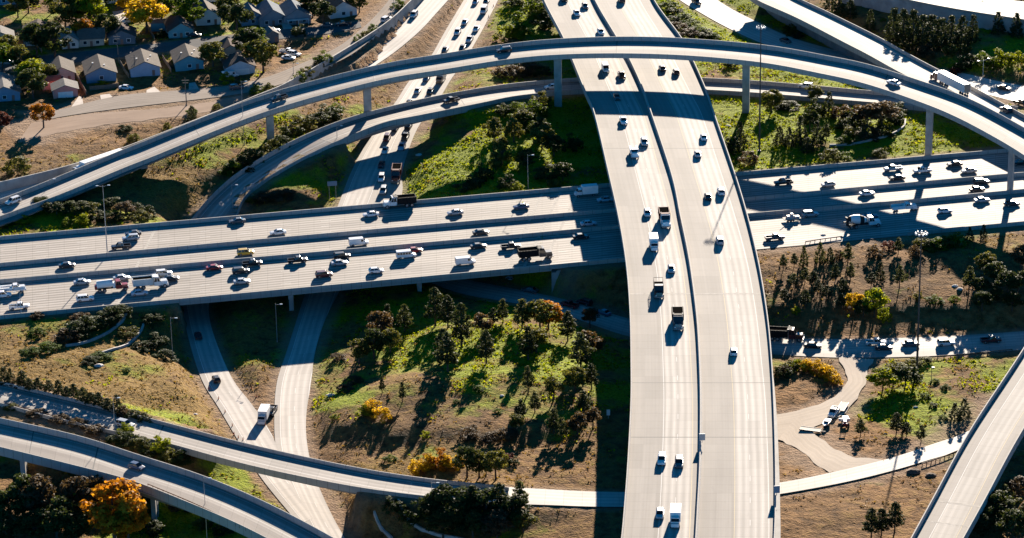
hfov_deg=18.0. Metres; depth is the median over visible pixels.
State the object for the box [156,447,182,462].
bush
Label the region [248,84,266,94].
bush
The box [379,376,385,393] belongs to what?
pine tree
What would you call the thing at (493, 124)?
poplar tree
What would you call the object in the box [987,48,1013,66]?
bush
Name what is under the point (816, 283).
pine tree
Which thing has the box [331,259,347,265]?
sedan
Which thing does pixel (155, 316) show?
bush
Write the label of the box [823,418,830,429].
utility vehicle
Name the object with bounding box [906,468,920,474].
boulder
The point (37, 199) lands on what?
leafy tree
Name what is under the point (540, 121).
leafy tree
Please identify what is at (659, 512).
hatchback
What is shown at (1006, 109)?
suv
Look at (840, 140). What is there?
bush
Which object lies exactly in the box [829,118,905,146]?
footpath
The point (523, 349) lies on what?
pine tree
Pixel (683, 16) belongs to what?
bush
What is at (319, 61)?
bush
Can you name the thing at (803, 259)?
conifer tree
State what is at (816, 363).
bush
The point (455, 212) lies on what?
sedan
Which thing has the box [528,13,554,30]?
bush
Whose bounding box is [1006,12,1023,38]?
conifer tree
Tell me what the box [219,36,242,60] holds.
house
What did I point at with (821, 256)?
conifer tree
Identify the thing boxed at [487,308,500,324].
pine tree
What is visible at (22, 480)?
leafy tree
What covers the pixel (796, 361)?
bush
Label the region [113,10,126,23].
driveway
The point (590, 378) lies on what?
pine tree
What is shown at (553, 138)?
leafy tree
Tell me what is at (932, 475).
boulder
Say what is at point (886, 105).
leafy tree
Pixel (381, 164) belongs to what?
sedan
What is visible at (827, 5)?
conifer tree
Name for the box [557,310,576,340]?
pine tree
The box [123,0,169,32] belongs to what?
leafy tree
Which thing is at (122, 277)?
sedan
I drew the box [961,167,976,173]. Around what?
sedan
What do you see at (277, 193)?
bush
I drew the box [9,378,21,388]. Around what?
bush
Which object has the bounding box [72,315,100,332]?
bush
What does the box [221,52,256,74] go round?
house
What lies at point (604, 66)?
van
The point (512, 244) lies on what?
pickup
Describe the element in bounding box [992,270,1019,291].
leafy tree
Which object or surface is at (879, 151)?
bush
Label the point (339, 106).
bush
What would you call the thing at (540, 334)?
leafy tree
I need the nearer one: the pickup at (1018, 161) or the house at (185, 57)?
the pickup at (1018, 161)
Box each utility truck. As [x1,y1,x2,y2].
[0,282,25,292]
[629,145,638,158]
[891,201,917,212]
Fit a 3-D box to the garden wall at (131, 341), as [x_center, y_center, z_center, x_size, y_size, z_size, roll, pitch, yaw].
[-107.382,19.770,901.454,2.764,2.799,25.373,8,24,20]
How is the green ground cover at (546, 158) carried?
on the ground at (822, 512)
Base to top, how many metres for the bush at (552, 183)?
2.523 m
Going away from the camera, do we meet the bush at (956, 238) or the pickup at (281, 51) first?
the bush at (956, 238)
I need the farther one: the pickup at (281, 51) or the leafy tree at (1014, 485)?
the pickup at (281, 51)
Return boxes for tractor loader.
[839,416,849,427]
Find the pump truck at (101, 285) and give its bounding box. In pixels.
[94,279,128,292]
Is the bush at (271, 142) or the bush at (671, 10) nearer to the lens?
the bush at (271, 142)
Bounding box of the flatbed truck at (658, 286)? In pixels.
[653,277,663,298]
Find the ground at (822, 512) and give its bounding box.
[0,0,1023,537]
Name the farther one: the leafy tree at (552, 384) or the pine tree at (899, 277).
the pine tree at (899, 277)
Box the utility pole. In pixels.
[181,80,188,105]
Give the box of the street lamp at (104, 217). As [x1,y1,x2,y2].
[96,185,109,252]
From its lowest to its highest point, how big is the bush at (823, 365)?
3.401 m
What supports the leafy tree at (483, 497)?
on the ground at (822, 512)
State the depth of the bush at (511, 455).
825.95 m
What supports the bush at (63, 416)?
on the ground at (822, 512)
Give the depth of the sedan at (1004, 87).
1085.15 m
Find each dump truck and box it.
[132,274,168,289]
[382,193,416,208]
[391,163,401,182]
[517,245,553,260]
[658,206,670,227]
[671,306,683,330]
[769,326,804,341]
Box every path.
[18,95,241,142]
[777,357,873,439]
[779,417,883,472]
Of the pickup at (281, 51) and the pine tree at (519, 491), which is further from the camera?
the pickup at (281, 51)
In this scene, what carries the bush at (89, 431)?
on the ground at (822, 512)
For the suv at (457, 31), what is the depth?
1160.02 m
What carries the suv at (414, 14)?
on the road at (410, 28)
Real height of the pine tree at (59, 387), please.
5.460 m
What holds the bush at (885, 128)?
on the ground at (822, 512)
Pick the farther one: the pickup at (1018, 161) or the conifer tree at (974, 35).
the conifer tree at (974, 35)
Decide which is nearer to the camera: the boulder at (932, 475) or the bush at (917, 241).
the boulder at (932, 475)
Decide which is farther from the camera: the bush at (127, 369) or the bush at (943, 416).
the bush at (127, 369)
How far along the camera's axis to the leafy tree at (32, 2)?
1171.27 m
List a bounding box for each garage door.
[58,91,72,97]
[234,68,249,74]
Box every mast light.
[756,25,765,151]
[915,231,927,372]
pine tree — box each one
[14,370,29,386]
[23,379,33,390]
[31,377,44,389]
[41,380,53,391]
[52,380,63,394]
[61,386,71,396]
[67,383,79,397]
[74,387,89,401]
[84,392,95,404]
[92,392,104,405]
[99,397,112,410]
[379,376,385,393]
[395,304,413,332]
[398,382,405,401]
[423,287,444,325]
[432,328,454,354]
[432,331,460,371]
[435,294,455,327]
[447,302,474,346]
[462,485,486,514]
[475,329,495,363]
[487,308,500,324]
[488,482,509,511]
[496,298,508,322]
[512,298,530,328]
[512,480,528,503]
[513,399,526,415]
[516,326,538,359]
[522,365,534,392]
[528,392,540,412]
[545,408,558,433]
[554,417,568,439]
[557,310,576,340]
[567,332,596,366]
[576,390,592,412]
[585,363,598,388]
[779,254,787,268]
[779,288,790,301]
[787,273,799,286]
[790,253,798,264]
[799,267,809,282]
[799,289,811,305]
[808,271,819,283]
[812,279,823,290]
[819,285,833,298]
[821,123,832,138]
[830,263,840,280]
[833,293,846,307]
[837,279,850,294]
[841,242,854,262]
[845,262,854,280]
[854,419,867,435]
[862,507,881,536]
[866,272,877,285]
[875,508,890,534]
[884,501,905,531]
[887,412,905,432]
[892,237,903,253]
[892,265,908,286]
[900,422,913,435]
[914,425,927,439]
[962,265,974,291]
[972,513,993,537]
[998,484,1015,499]
[1003,500,1015,522]
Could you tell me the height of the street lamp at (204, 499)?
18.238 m
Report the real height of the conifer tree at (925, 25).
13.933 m
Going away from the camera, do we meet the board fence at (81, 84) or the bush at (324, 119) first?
the bush at (324, 119)
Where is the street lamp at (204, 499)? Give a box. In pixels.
[203,477,211,536]
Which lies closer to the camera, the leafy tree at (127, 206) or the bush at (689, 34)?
the leafy tree at (127, 206)
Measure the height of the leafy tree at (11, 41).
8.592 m
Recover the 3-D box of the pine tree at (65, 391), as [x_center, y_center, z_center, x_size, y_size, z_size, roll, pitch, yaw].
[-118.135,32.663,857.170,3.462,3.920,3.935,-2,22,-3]
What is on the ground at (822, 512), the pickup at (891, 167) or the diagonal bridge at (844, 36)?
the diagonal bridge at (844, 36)
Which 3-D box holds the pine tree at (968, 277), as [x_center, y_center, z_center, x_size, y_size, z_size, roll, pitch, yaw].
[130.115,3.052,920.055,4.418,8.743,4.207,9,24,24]
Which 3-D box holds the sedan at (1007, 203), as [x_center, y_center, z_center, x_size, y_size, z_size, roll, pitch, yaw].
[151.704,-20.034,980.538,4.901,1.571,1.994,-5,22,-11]
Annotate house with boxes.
[0,0,16,4]
[0,25,14,39]
[0,72,21,101]
[22,18,53,45]
[43,75,60,89]
[45,56,75,80]
[50,78,78,98]
[57,26,79,48]
[77,27,104,46]
[82,54,117,83]
[107,22,136,44]
[125,48,161,77]
[149,19,164,31]
[163,14,194,37]
[170,43,204,71]
[192,0,220,25]
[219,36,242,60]
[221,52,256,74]
[239,1,260,25]
[256,0,284,26]
[264,26,280,42]
[279,0,312,24]
[323,0,357,18]
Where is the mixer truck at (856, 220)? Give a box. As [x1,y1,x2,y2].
[843,214,881,229]
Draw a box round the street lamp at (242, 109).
[241,81,246,144]
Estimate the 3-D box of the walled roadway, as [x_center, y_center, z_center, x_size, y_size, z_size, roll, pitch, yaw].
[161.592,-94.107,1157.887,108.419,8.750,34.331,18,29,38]
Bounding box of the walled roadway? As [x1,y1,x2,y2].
[842,0,1023,33]
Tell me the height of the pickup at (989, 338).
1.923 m
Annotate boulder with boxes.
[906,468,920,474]
[925,473,936,477]
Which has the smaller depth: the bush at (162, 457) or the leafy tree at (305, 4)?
the bush at (162, 457)
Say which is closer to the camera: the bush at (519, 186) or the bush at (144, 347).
the bush at (144, 347)
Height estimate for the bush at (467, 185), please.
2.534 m
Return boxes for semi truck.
[72,148,121,169]
[929,70,970,94]
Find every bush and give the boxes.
[1,155,31,175]
[2,402,19,410]
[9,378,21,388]
[14,215,33,223]
[18,346,40,356]
[25,408,47,417]
[26,327,46,337]
[29,311,44,320]
[37,341,62,352]
[46,413,70,423]
[52,328,79,343]
[58,320,93,338]
[61,217,73,227]
[68,417,88,429]
[69,312,89,320]
[72,213,89,225]
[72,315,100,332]
[79,355,100,364]
[83,423,106,435]
[84,311,115,330]
[88,210,111,221]
[90,350,113,360]
[94,80,108,85]
[97,306,124,322]
[100,211,124,223]
[101,197,120,208]
[105,304,132,319]
[105,430,123,444]
[115,326,139,337]
[115,431,139,448]
[116,404,132,416]
[116,422,134,434]
[117,124,133,131]
[122,367,131,372]
[124,202,143,210]
[124,409,140,418]
[124,436,151,451]
[125,209,150,220]
[126,133,141,142]
[130,340,156,352]
[131,412,148,422]
[136,519,164,537]
[137,442,157,457]
[137,496,150,512]
[139,312,165,327]
[142,205,157,217]
[145,416,157,422]
[147,332,170,348]
[149,435,170,452]
[151,349,178,362]
[154,29,167,37]
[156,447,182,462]
[162,122,172,129]
[165,504,189,512]
[168,449,195,466]
[191,517,214,530]
[211,103,223,109]
[211,524,234,537]
[218,160,242,176]
[219,71,234,84]
[224,155,254,172]
[236,148,264,165]
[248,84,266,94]
[252,191,272,204]
[258,139,280,153]
[262,82,275,90]
[266,188,296,201]
[269,135,292,147]
[278,122,305,136]
[288,114,317,130]
[290,23,306,36]
[291,70,307,82]
[298,66,314,76]
[300,112,330,127]
[312,49,333,62]
[312,57,324,66]
[317,103,343,121]
[328,102,346,113]
[329,414,339,419]
[330,352,346,360]
[335,384,354,393]
[342,375,364,385]
[352,34,361,41]
[355,404,372,416]
[360,31,371,35]
[363,398,382,414]
[368,24,376,31]
[370,407,392,423]
[381,454,397,462]
[382,496,402,513]
[389,0,404,9]
[397,501,426,526]
[408,459,429,476]
[417,453,438,471]
[420,430,429,438]
[427,447,451,471]
[441,453,459,470]
[451,182,474,192]
[453,426,480,441]
[462,175,484,189]
[471,162,494,181]
[471,385,485,392]
[479,430,499,442]
[490,66,508,77]
[492,23,525,42]
[493,408,503,414]
[495,102,510,116]
[496,174,519,188]
[500,0,524,5]
[500,65,529,77]
[504,453,513,460]
[505,101,521,112]
[507,102,535,118]
[507,456,520,465]
[509,20,531,33]
[509,181,524,190]
[512,0,545,20]
[514,114,537,130]
[516,61,542,75]
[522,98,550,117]
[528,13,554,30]
[530,90,552,109]
[532,164,557,180]
[546,179,561,187]
[562,132,583,151]
[659,0,676,7]
[665,5,684,14]
[667,15,681,22]
[671,22,689,30]
[676,13,692,22]
[678,18,700,25]
[679,27,697,37]
[688,24,706,32]
[696,28,715,38]
[706,32,721,39]
[724,63,736,68]
[725,137,731,145]
[736,150,758,165]
[769,100,789,110]
[773,363,792,378]
[780,100,800,111]
[781,23,797,36]
[781,360,799,372]
[781,366,791,374]
[789,359,806,370]
[790,306,800,313]
[798,358,814,371]
[805,97,826,116]
[808,359,822,373]
[812,362,827,375]
[817,365,839,380]
[818,148,840,160]
[828,374,843,384]
[830,104,850,118]
[830,250,843,259]
[834,116,857,129]
[834,134,853,144]
[837,151,852,160]
[841,126,868,140]
[842,108,872,125]
[854,124,881,141]
[866,245,884,259]
[871,148,889,158]
[872,124,896,137]
[877,111,906,125]
[877,307,891,323]
[880,240,895,250]
[892,101,908,114]
[902,356,923,368]
[907,244,922,258]
[912,237,934,251]
[912,291,922,301]
[918,356,932,363]
[919,392,930,398]
[923,236,948,252]
[923,294,944,304]
[928,378,939,384]
[929,402,937,408]
[938,234,959,248]
[938,414,947,419]
[940,383,951,390]
[941,43,957,56]
[946,231,969,247]
[947,295,961,303]
[949,67,961,74]
[952,56,973,71]
[957,43,972,53]
[962,54,979,64]
[971,50,992,64]
[982,57,1002,70]
[982,283,1003,300]
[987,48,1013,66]
[1007,51,1023,64]
[1014,497,1023,510]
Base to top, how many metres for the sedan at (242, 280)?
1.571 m
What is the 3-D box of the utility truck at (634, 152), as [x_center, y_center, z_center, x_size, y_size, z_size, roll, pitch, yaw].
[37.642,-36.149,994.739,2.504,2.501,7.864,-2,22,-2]
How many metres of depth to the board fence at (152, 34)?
1149.11 m
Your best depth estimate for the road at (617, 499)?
811.99 m
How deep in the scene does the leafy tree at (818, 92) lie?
1069.02 m
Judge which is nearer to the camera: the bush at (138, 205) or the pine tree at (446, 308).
the pine tree at (446, 308)
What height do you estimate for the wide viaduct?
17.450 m
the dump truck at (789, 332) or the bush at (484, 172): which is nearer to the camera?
the dump truck at (789, 332)
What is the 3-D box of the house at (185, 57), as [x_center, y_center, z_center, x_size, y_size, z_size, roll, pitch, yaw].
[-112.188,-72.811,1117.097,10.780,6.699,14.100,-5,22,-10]
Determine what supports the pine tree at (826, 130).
on the ground at (822, 512)
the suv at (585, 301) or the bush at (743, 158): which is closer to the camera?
the suv at (585, 301)
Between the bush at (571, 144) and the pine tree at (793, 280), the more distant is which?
the bush at (571, 144)
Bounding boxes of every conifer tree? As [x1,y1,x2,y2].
[0,367,11,385]
[5,368,16,382]
[109,394,121,413]
[184,105,196,121]
[384,303,396,327]
[728,136,742,154]
[733,121,749,147]
[772,126,785,145]
[781,127,794,146]
[790,115,807,145]
[798,245,808,267]
[799,137,815,153]
[811,121,825,146]
[814,242,825,264]
[822,0,835,9]
[823,91,834,116]
[824,247,835,263]
[829,0,845,15]
[842,0,857,18]
[863,9,876,30]
[875,262,887,280]
[883,7,904,43]
[887,9,914,47]
[898,9,923,51]
[913,14,934,51]
[920,14,942,51]
[931,17,954,48]
[940,15,964,46]
[947,403,962,421]
[953,15,972,46]
[959,398,972,418]
[964,227,974,241]
[966,14,981,42]
[978,224,987,240]
[991,11,1005,34]
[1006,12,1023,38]
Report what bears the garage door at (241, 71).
in the house at (238, 62)
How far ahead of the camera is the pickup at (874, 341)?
896.64 m
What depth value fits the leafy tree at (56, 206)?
985.15 m
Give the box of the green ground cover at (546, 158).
[0,0,1023,537]
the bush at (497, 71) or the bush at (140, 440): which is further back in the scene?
the bush at (497, 71)
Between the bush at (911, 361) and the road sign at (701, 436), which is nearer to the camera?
the road sign at (701, 436)
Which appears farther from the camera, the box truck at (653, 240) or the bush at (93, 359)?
the box truck at (653, 240)
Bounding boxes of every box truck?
[257,404,269,424]
[436,74,446,83]
[574,183,597,197]
[649,232,657,250]
[670,503,680,527]
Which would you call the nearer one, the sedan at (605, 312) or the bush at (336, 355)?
the bush at (336, 355)
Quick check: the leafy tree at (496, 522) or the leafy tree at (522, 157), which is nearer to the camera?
the leafy tree at (496, 522)
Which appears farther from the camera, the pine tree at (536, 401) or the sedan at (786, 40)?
the sedan at (786, 40)
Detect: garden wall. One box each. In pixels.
[65,313,126,346]
[101,322,144,352]
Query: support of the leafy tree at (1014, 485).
on the ground at (822, 512)
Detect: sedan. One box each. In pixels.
[58,261,75,268]
[73,278,90,285]
[113,274,129,280]
[118,84,133,89]
[125,230,140,235]
[131,289,147,295]
[162,274,178,280]
[187,32,200,36]
[194,331,202,339]
[206,264,222,270]
[229,217,245,223]
[233,277,250,284]
[270,228,285,235]
[281,54,295,59]
[319,22,332,27]
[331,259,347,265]
[362,210,378,217]
[378,161,384,167]
[381,146,388,153]
[408,246,422,252]
[414,87,420,93]
[441,46,448,52]
[447,209,463,215]
[459,44,465,50]
[461,19,467,24]
[470,242,486,249]
[472,228,488,235]
[473,25,479,31]
[513,203,529,209]
[521,286,538,293]
[544,83,553,88]
[572,233,588,239]
[573,9,579,15]
[580,220,596,226]
[581,2,588,8]
[597,28,603,34]
[597,195,612,202]
[598,308,611,315]
[613,93,620,99]
[659,65,665,70]
[667,264,674,272]
[694,151,700,157]
[700,134,706,140]
[704,193,711,199]
[779,37,791,43]
[804,341,821,348]
[859,190,874,196]
[862,212,878,218]
[875,343,892,350]
[886,79,900,85]
[889,174,905,180]
[901,340,919,346]
[946,160,962,166]
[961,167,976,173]
[969,185,985,191]
[973,196,989,202]
[997,84,1011,90]
[1003,200,1020,206]
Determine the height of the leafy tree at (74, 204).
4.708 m
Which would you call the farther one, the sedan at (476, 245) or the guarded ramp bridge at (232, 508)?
the sedan at (476, 245)
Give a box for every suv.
[0,290,10,297]
[5,195,21,204]
[76,294,93,302]
[115,418,134,426]
[122,233,138,241]
[154,269,171,276]
[229,83,243,89]
[232,266,249,274]
[237,248,253,255]
[287,49,300,56]
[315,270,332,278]
[333,251,350,258]
[378,172,384,181]
[379,185,386,194]
[380,15,391,21]
[383,132,390,141]
[409,10,417,17]
[454,27,460,34]
[496,45,511,53]
[576,297,592,305]
[640,136,647,145]
[657,452,665,464]
[675,455,682,467]
[691,0,701,4]
[716,236,723,244]
[717,187,724,194]
[798,82,812,88]
[801,209,818,217]
[937,338,955,346]
[973,177,989,184]
[999,106,1012,113]
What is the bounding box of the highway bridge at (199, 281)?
[117,192,576,310]
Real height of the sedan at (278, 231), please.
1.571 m
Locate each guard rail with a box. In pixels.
[1,402,50,415]
[147,483,245,530]
[805,236,841,243]
[919,349,1012,358]
[922,450,957,465]
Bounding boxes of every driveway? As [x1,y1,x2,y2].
[72,96,82,105]
[100,94,111,98]
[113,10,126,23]
[146,87,159,92]
[189,82,198,89]
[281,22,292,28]
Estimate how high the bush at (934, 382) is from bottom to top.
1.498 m
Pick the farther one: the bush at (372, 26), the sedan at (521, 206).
the bush at (372, 26)
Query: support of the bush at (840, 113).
on the ground at (822, 512)
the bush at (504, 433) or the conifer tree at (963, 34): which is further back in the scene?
the conifer tree at (963, 34)
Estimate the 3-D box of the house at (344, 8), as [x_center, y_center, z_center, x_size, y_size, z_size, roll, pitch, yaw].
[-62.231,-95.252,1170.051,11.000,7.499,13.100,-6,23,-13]
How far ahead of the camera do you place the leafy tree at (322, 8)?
1154.56 m
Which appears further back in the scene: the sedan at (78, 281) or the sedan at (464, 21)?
the sedan at (464, 21)
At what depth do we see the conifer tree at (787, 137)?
1032.19 m
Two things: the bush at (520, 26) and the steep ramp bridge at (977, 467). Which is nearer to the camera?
the steep ramp bridge at (977, 467)
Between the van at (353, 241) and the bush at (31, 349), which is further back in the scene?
the van at (353, 241)
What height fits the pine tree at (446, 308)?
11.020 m
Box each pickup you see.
[8,301,29,310]
[111,242,130,249]
[242,258,261,266]
[269,405,277,415]
[270,93,287,101]
[279,47,292,53]
[287,255,307,263]
[335,20,351,26]
[397,142,405,150]
[401,132,409,139]
[442,96,459,103]
[465,35,473,42]
[500,241,520,249]
[560,299,579,308]
[617,71,625,78]
[619,116,626,124]
[764,232,784,240]
[774,178,792,185]
[782,213,803,221]
[828,406,839,417]
[865,337,886,345]
[883,164,902,171]
[912,166,931,173]
[980,335,1001,343]
[1013,98,1023,105]
[1014,158,1023,165]
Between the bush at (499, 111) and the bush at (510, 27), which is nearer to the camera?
the bush at (499, 111)
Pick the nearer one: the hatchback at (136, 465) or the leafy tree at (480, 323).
the hatchback at (136, 465)
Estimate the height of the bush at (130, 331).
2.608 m
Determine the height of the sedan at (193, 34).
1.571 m
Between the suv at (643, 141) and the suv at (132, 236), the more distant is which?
the suv at (643, 141)
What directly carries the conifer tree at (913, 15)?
on the ground at (822, 512)
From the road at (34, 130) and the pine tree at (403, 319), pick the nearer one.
the pine tree at (403, 319)
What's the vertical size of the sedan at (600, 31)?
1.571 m
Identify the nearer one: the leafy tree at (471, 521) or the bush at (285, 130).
the leafy tree at (471, 521)
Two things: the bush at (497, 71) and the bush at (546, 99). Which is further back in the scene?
the bush at (497, 71)
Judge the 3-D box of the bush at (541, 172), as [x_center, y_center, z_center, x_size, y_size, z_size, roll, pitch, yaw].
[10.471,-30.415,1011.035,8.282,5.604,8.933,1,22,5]
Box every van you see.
[221,70,238,76]
[348,236,368,246]
[396,249,415,258]
[455,255,475,265]
[480,4,487,13]
[601,61,608,72]
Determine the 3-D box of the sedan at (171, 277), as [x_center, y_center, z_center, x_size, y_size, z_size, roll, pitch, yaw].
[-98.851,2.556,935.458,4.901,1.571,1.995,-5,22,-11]
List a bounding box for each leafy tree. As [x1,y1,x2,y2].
[0,34,18,55]
[0,42,16,69]
[0,111,12,132]
[0,488,28,518]
[3,0,29,17]
[3,473,38,511]
[7,44,31,65]
[12,58,45,77]
[14,68,48,98]
[15,509,50,537]
[16,0,39,12]
[18,22,47,54]
[18,473,59,509]
[29,102,54,127]
[30,20,72,57]
[31,196,47,201]
[34,495,77,537]
[39,200,70,214]
[42,0,58,5]
[42,64,58,75]
[46,0,80,26]
[57,474,105,514]
[58,0,88,21]
[58,509,93,537]
[61,200,89,214]
[61,471,74,476]
[69,17,94,32]
[73,0,107,20]
[77,477,147,537]
[78,201,100,214]
[93,13,121,39]
[111,503,150,537]
[112,200,136,213]
[115,0,134,7]
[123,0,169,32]
[154,0,173,18]
[171,0,205,20]
[197,41,227,66]
[214,0,239,9]
[216,2,255,30]
[231,27,261,49]
[240,39,279,72]
[246,0,262,4]
[246,26,268,42]
[297,0,322,17]
[307,0,337,22]
[345,0,368,12]
[347,338,372,363]
[364,328,387,358]
[365,310,392,331]
[378,327,402,352]
[417,495,444,517]
[424,483,458,509]
[424,506,457,537]
[441,486,475,518]
[451,508,491,537]
[452,446,480,477]
[465,449,485,477]
[468,487,505,517]
[471,312,493,331]
[479,508,513,537]
[480,449,507,479]
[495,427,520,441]
[495,495,533,526]
[508,414,526,428]
[508,508,538,532]
[510,109,534,125]
[515,148,539,169]
[519,299,557,327]
[521,327,548,352]
[526,116,551,133]
[529,125,556,148]
[533,300,563,328]
[541,134,565,156]
[544,376,564,399]
[552,162,574,180]
[562,366,588,391]
[565,411,587,435]
[581,307,599,327]
[581,330,606,358]
[585,407,601,427]
[761,89,783,111]
[798,110,820,131]
[804,85,824,101]
[845,292,863,312]
[851,103,886,123]
[853,300,874,316]
[861,287,890,317]
[865,367,902,389]
[868,100,900,123]
[882,361,910,378]
[889,362,922,385]
[969,277,990,290]
[971,291,993,310]
[974,251,996,269]
[981,261,1007,283]
[981,503,1003,524]
[987,490,1017,517]
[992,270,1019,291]
[995,508,1023,537]
[1001,290,1023,310]
[1001,475,1023,497]
[1006,270,1023,291]
[1009,244,1023,270]
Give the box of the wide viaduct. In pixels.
[542,0,780,537]
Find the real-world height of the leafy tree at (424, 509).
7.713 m
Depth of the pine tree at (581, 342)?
875.00 m
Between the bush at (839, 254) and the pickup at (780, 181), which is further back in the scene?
the pickup at (780, 181)
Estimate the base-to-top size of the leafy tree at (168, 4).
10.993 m
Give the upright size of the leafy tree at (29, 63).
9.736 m
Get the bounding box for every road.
[0,0,447,198]
[0,21,360,71]
[0,226,156,314]
[42,0,405,120]
[182,303,311,521]
[274,0,497,537]
[430,279,1023,357]
[508,431,968,506]
[551,152,1023,263]
[681,0,1023,100]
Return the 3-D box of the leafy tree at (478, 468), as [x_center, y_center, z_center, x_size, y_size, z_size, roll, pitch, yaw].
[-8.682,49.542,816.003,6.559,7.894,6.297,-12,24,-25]
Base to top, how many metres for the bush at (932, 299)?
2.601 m
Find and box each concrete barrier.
[0,149,1008,239]
[0,172,1023,266]
[0,189,1023,282]
[0,258,624,318]
[908,221,1023,235]
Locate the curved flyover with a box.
[0,36,1023,226]
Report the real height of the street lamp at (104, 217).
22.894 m
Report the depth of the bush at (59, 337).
897.22 m
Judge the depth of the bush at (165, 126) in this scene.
1054.30 m
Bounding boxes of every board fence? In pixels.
[75,73,85,93]
[89,82,118,90]
[118,57,129,77]
[148,26,154,39]
[162,55,171,72]
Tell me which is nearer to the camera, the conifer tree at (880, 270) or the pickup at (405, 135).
the conifer tree at (880, 270)
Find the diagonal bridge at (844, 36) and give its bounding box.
[750,0,1023,126]
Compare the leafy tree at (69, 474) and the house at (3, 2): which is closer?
the leafy tree at (69, 474)
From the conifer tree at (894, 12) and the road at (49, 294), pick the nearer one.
the road at (49, 294)
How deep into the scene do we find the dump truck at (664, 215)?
938.04 m
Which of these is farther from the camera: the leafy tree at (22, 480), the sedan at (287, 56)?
the sedan at (287, 56)
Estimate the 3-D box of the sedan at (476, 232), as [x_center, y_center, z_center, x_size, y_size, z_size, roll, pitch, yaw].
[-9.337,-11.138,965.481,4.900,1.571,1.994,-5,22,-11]
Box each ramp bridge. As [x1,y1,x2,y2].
[0,381,508,501]
[0,418,333,537]
[192,77,1017,218]
[911,348,1023,537]
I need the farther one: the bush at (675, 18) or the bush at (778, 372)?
the bush at (675, 18)
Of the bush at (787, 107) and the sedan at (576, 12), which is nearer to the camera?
the bush at (787, 107)
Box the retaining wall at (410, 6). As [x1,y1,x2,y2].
[0,0,422,192]
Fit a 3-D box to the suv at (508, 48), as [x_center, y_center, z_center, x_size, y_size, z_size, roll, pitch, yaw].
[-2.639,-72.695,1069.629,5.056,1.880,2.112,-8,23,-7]
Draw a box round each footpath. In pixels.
[373,511,392,537]
[397,499,462,537]
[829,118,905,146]
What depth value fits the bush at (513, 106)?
1067.07 m
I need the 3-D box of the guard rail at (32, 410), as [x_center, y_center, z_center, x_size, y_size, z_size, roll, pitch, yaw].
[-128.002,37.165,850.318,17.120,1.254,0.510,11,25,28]
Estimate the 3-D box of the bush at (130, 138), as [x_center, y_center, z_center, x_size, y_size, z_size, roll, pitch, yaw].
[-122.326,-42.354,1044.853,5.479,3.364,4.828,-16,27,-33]
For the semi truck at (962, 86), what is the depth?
1064.59 m
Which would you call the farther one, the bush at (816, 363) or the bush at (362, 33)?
the bush at (362, 33)
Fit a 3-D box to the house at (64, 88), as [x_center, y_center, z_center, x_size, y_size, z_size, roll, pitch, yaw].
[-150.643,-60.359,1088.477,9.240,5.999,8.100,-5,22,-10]
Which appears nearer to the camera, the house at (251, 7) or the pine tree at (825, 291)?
the pine tree at (825, 291)
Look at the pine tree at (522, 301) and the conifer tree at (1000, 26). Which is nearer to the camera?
the pine tree at (522, 301)
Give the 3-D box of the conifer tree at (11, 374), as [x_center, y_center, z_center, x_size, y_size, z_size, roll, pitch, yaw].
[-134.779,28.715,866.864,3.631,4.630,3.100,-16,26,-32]
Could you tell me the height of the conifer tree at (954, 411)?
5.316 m
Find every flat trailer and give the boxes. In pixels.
[799,426,825,432]
[839,401,848,412]
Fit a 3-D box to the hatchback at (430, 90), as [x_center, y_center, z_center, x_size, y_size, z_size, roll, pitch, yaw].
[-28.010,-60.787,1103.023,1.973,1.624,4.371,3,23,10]
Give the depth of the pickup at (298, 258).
946.20 m
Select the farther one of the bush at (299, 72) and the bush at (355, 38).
the bush at (355, 38)
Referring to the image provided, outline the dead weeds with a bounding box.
[0,0,1022,536]
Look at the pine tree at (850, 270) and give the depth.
928.24 m
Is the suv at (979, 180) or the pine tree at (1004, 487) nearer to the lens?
the pine tree at (1004, 487)
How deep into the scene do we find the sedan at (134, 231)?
968.67 m
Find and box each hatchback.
[128,460,144,470]
[212,375,220,382]
[368,266,383,273]
[426,87,433,94]
[644,208,650,216]
[655,507,663,518]
[672,68,679,74]
[730,347,736,355]
[821,180,835,187]
[937,207,952,213]
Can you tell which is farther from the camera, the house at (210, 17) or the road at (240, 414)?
the house at (210, 17)
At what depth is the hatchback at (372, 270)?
937.71 m
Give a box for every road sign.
[327,181,336,200]
[699,434,704,440]
[774,486,779,495]
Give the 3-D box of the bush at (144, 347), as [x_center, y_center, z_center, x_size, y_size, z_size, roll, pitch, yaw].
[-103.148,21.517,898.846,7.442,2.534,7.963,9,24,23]
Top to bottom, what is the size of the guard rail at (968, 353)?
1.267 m
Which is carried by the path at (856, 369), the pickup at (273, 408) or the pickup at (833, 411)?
the pickup at (833, 411)
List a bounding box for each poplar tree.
[481,116,503,138]
[487,152,502,169]
[492,136,511,162]
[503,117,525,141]
[512,146,522,163]
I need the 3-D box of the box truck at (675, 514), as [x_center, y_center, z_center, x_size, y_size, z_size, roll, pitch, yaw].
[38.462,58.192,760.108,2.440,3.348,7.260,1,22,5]
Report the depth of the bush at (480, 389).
862.73 m
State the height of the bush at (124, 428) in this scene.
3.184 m
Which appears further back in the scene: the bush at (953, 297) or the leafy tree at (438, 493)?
the bush at (953, 297)

